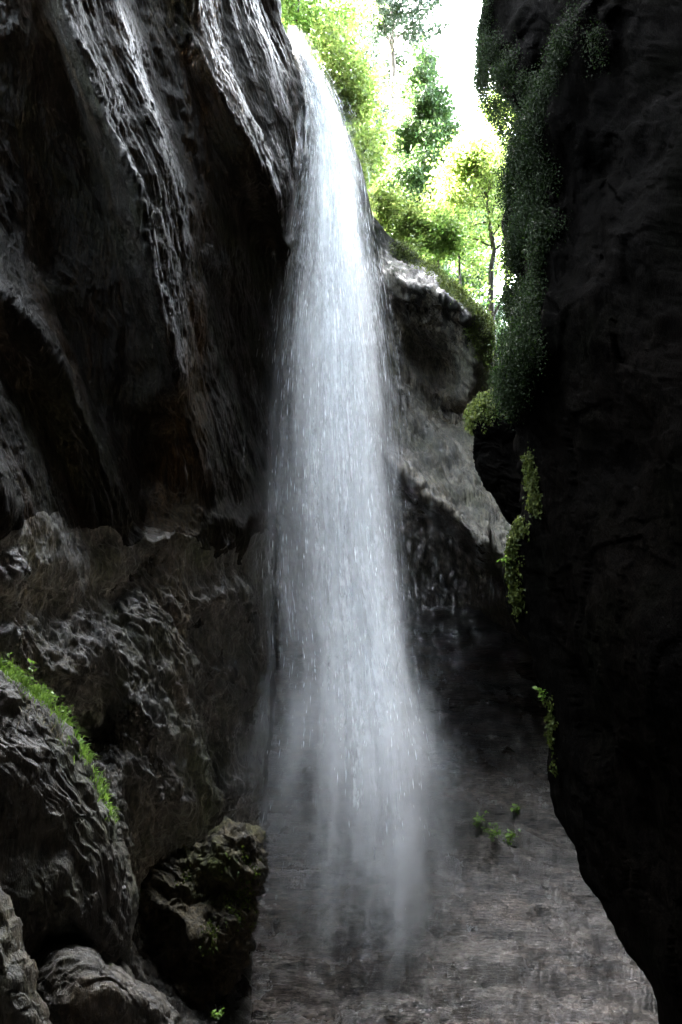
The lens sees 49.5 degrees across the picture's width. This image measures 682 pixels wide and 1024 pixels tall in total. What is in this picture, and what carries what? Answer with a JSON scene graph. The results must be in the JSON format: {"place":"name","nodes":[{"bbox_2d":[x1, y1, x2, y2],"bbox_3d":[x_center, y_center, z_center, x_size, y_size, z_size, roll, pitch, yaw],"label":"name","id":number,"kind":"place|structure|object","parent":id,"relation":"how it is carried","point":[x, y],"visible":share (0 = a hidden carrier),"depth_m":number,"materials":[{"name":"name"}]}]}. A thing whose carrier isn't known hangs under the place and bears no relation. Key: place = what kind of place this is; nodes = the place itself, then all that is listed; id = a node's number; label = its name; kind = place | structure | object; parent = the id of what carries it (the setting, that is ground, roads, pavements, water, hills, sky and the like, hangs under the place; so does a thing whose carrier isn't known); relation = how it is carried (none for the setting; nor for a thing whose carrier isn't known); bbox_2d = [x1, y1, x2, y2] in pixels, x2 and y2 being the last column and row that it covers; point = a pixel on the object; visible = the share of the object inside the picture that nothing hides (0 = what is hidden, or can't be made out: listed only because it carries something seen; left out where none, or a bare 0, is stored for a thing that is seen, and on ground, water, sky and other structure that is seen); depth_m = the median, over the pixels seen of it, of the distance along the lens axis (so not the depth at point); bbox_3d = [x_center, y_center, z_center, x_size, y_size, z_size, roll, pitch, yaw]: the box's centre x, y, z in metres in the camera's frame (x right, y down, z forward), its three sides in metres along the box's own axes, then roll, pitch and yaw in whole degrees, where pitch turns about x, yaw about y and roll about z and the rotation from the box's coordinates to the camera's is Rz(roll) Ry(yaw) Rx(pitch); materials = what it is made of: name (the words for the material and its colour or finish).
{"place":"outdoors","nodes":[
{"label":"outdoors","id":0,"kind":"place"},
{"bbox_2d":[0,0,308,1023],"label":"cliff","id":1,"kind":"structure","parent":0,"point":[154,154],"depth_m":9.77,"materials":[{"name":"grey stone"}]},
{"bbox_2d":[137,816,268,1009],"bbox_3d":[-1.681,4.496,7.917,1.849,2.281,2.113,0,-18,0],"label":"rock outcrop","id":2,"kind":"object","parent":1,"relation":"on","point":[175,917],"visible":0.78,"depth_m":7.28,"materials":[{"name":"black stone"}]},
{"bbox_2d":[139,845,260,1011],"bbox_3d":[-1.517,4.183,7.231,1.461,1.698,0.688,0,-18,0],"label":"moss","id":3,"kind":"object","parent":2,"relation":"on","point":[231,908],"visible":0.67,"depth_m":7.37,"materials":[{"name":"green plant"}]},
{"bbox_2d":[261,40,426,829],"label":"waterfall","id":4,"kind":"structure","parent":0,"point":[353,386],"depth_m":12.28,"materials":[{"name":"white liquid"}]},
{"bbox_2d":[270,39,529,651],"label":"rock wall","id":5,"kind":"structure","parent":0,"point":[445,537],"depth_m":15.20,"materials":[{"name":"grey stone"}]},
{"bbox_2d":[387,236,497,375],"bbox_3d":[2.055,-4.611,15.319,2.341,3.782,1.335,-3,-18,10],"label":"moss","id":6,"kind":"object","parent":5,"relation":"on","point":[458,292],"visible":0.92,"depth_m":15.12,"materials":[{"name":"green plant"}]},
{"bbox_2d":[304,0,514,301],"label":"sky","id":7,"kind":"structure","parent":0,"point":[458,65],"materials":[{"name":"white"}]},
{"bbox_2d":[250,604,658,1023],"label":"ground","id":8,"kind":"structure","parent":0,"point":[431,904],"depth_m":10.55,"materials":[{"name":"grey stone"}]},
{"bbox_2d":[0,884,51,1023],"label":"rock","id":9,"kind":"object","parent":8,"relation":"on","point":[22,1001],"visible":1,"depth_m":3.72,"materials":[{"name":"grey stone"}]},
{"bbox_2d":[0,670,138,962],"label":"boulder","id":10,"kind":"object","parent":8,"relation":"on","point":[67,873],"visible":0.84,"depth_m":5.21,"materials":[{"name":"grey stone"}]},
{"bbox_2d":[23,667,34,686],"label":"fern","id":11,"kind":"object","parent":10,"relation":"on","point":[29,668],"visible":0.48,"depth_m":5.93,"materials":[{"name":"green plant"}]},
{"bbox_2d":[26,658,37,673],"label":"seedling","id":12,"kind":"object","parent":10,"relation":"on","point":[32,666],"visible":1,"depth_m":5.89,"materials":[{"name":"green plant"}]},
{"bbox_2d":[8,689,72,754],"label":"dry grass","id":13,"kind":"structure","parent":10,"relation":"on","point":[44,721],"depth_m":5.54,"materials":[{"name":"green plant"}]},
{"bbox_2d":[32,683,48,695],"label":"fern","id":14,"kind":"object","parent":10,"relation":"on","point":[45,687],"visible":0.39,"depth_m":6.05,"materials":[{"name":"green plant"}]},
{"bbox_2d":[44,692,62,706],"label":"fern","id":15,"kind":"object","parent":10,"relation":"on","point":[52,693],"visible":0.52,"depth_m":6.04,"materials":[{"name":"green plant"}]},
{"bbox_2d":[0,653,119,823],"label":"grass","id":16,"kind":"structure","parent":10,"relation":"on","point":[15,677],"depth_m":5.86,"materials":[{"name":"green plant"}]},
{"bbox_2d":[0,652,13,668],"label":"fern","id":17,"kind":"object","parent":16,"relation":"on","point":[6,660],"visible":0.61,"depth_m":5.90,"materials":[{"name":"green plant"}]},
{"bbox_2d":[55,702,72,716],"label":"fern","id":18,"kind":"object","parent":10,"relation":"on","point":[66,708],"visible":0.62,"depth_m":6.05,"materials":[{"name":"green plant"}]},
{"bbox_2d":[35,938,179,1023],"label":"boulder","id":19,"kind":"object","parent":8,"relation":"on","point":[80,981],"visible":0.87,"depth_m":4.65,"materials":[{"name":"grey stone"}]},
{"bbox_2d":[211,1007,223,1019],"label":"herb","id":20,"kind":"object","parent":8,"relation":"on","point":[215,1015],"visible":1,"depth_m":6.19,"materials":[{"name":"green plant"}]},
{"bbox_2d":[473,810,488,827],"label":"rock herb","id":21,"kind":"object","parent":8,"relation":"on","point":[478,819],"visible":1,"depth_m":11.07,"materials":[{"name":"green plant"}]},
{"bbox_2d":[480,822,500,841],"bbox_3d":[2.130,4.550,10.493,0.288,0.271,0.298,-4,-18,12],"label":"rock herb","id":22,"kind":"object","parent":8,"relation":"on","point":[495,832],"visible":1,"depth_m":10.51,"materials":[{"name":"green plant"}]},
{"bbox_2d":[502,828,520,844],"bbox_3d":[2.431,4.643,10.568,0.288,0.229,0.174,-6,-19,17],"label":"rock herb","id":23,"kind":"object","parent":8,"relation":"on","point":[507,835],"visible":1,"depth_m":10.56,"materials":[{"name":"green plant"}]},
{"bbox_2d":[510,803,520,814],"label":"rock herb","id":24,"kind":"object","parent":8,"relation":"on","point":[517,808],"visible":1,"depth_m":11.26,"materials":[{"name":"green plant"}]},
{"bbox_2d":[478,0,681,1023],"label":"cliff","id":25,"kind":"structure","parent":0,"point":[598,625],"depth_m":6.14,"materials":[{"name":"black stone"}]},
{"bbox_2d":[466,396,521,525],"bbox_3d":[2.360,-0.628,9.075,1.747,2.271,1.578,0,-18,0],"label":"rock ledge","id":26,"kind":"object","parent":25,"relation":"attached to","point":[495,459],"visible":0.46,"depth_m":8.31,"materials":[{"name":"black stone"}]},
{"bbox_2d":[462,387,512,435],"bbox_3d":[1.966,-1.228,9.190,0.911,1.202,1.578,-3,-18,10],"label":"moss","id":27,"kind":"object","parent":26,"relation":"on","point":[476,406],"visible":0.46,"depth_m":8.53,"materials":[{"name":"green plant"}]},
{"bbox_2d":[465,0,534,151],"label":"moss","id":28,"kind":"object","parent":25,"relation":"on","point":[481,87],"visible":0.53,"depth_m":9.01,"materials":[{"name":"green plant"}]},
{"bbox_2d":[501,441,558,777],"bbox_3d":[1.795,0.821,6.731,0.341,3.028,0.667,7,-19,-20],"label":"moss","id":29,"kind":"object","parent":25,"relation":"on","point":[531,482],"visible":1,"depth_m":6.91,"materials":[{"name":"green plant"}]},
{"bbox_2d":[497,555,510,566],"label":"sprig","id":30,"kind":"object","parent":29,"relation":"on","point":[504,559],"visible":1,"depth_m":7.04,"materials":[{"name":"green plant"}]},
{"bbox_2d":[532,686,547,700],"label":"sprig","id":31,"kind":"object","parent":25,"relation":"attached to","point":[540,695],"visible":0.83,"depth_m":6.65,"materials":[{"name":"green plant"}]},
{"bbox_2d":[475,0,610,430],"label":"moss","id":32,"kind":"object","parent":25,"relation":"attached to","point":[517,343],"visible":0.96,"depth_m":7.34,"materials":[{"name":"green plant"}]},
{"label":"hillside","id":33,"kind":"structure","parent":0,"visible":0},
{"bbox_2d":[280,0,410,126],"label":"beech tree","id":34,"kind":"object","parent":33,"relation":"on","point":[296,15],"visible":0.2,"depth_m":26.74,"materials":[{"name":"green plant"}]},
{"bbox_2d":[300,0,405,192],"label":"beech tree","id":35,"kind":"object","parent":33,"relation":"on","point":[334,57],"visible":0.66,"depth_m":23.97,"materials":[{"name":"green plant"}]},
{"bbox_2d":[345,2,401,191],"bbox_3d":[1.713,-17.587,37.518,5.378,24.695,6.059,0,-18,0],"label":"fir tree","id":36,"kind":"object","parent":33,"relation":"on","point":[374,51],"visible":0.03,"depth_m":38.33,"materials":[{"name":"green plant"}]},
{"bbox_2d":[373,97,402,160],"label":"background tree","id":37,"kind":"object","parent":33,"relation":"on","point":[389,121],"depth_m":42.48,"materials":[{"name":"green plant"}]},
{"bbox_2d":[367,180,413,236],"bbox_3d":[1.044,-7.209,20.281,2.195,4.359,2.283,0,-18,0],"label":"sapling","id":38,"kind":"object","parent":33,"relation":"on","point":[381,199],"visible":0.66,"depth_m":20.22,"materials":[{"name":"green plant"}]},
{"bbox_2d":[347,0,466,159],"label":"pine tree","id":39,"kind":"object","parent":33,"relation":"on","point":[396,14],"visible":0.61,"depth_m":32.81,"materials":[{"name":"green plant"}]},
{"bbox_2d":[383,187,442,252],"bbox_3d":[1.717,-6.459,19.380,1.406,4.048,1.902,11,-21,-31],"label":"bush","id":40,"kind":"object","parent":33,"relation":"on","point":[402,220],"visible":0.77,"depth_m":19.48,"materials":[{"name":"green plant"}]},
{"bbox_2d":[371,34,507,359],"bbox_3d":[2.831,-10.831,27.902,7.142,16.784,7.749,13,-22,-35],"label":"fir tree","id":41,"kind":"object","parent":33,"relation":"on","point":[427,109],"visible":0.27,"depth_m":28.04,"materials":[{"name":"green plant"}]},
{"bbox_2d":[399,200,494,305],"bbox_3d":[2.463,-5.642,19.083,3.130,5.110,2.768,0,-18,0],"label":"shrub","id":42,"kind":"object","parent":33,"relation":"on","point":[444,240],"visible":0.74,"depth_m":19.18,"materials":[{"name":"green plant"}]},
{"bbox_2d":[412,129,505,290],"bbox_3d":[3.995,-6.485,22.383,4.050,10.227,3.625,0,-18,0],"label":"sapling","id":43,"kind":"object","parent":33,"relation":"on","point":[448,195],"visible":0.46,"depth_m":22.85,"materials":[{"name":"green plant"}]},
{"bbox_2d":[416,110,507,378],"bbox_3d":[4.364,-6.613,22.194,4.858,11.860,4.524,0,-18,0],"label":"crooked tree","id":44,"kind":"object","parent":33,"relation":"on","point":[487,189],"visible":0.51,"depth_m":22.72,"materials":[{"name":"green plant"}]},
{"bbox_2d":[449,144,510,299],"bbox_3d":[5.175,-9.809,34.638,9.552,18.070,8.492,0,-18,0],"label":"background tree","id":45,"kind":"object","parent":33,"relation":"on","point":[497,267],"visible":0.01,"depth_m":35.39,"materials":[{"name":"green plant"}]},
{"bbox_2d":[450,85,513,358],"bbox_3d":[8.170,-12.208,38.041,9.580,24.710,9.934,5,-19,-16],"label":"background tree","id":46,"kind":"object","parent":33,"relation":"on","point":[474,119],"visible":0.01,"depth_m":39.96,"materials":[{"name":"green plant"}]}
]}

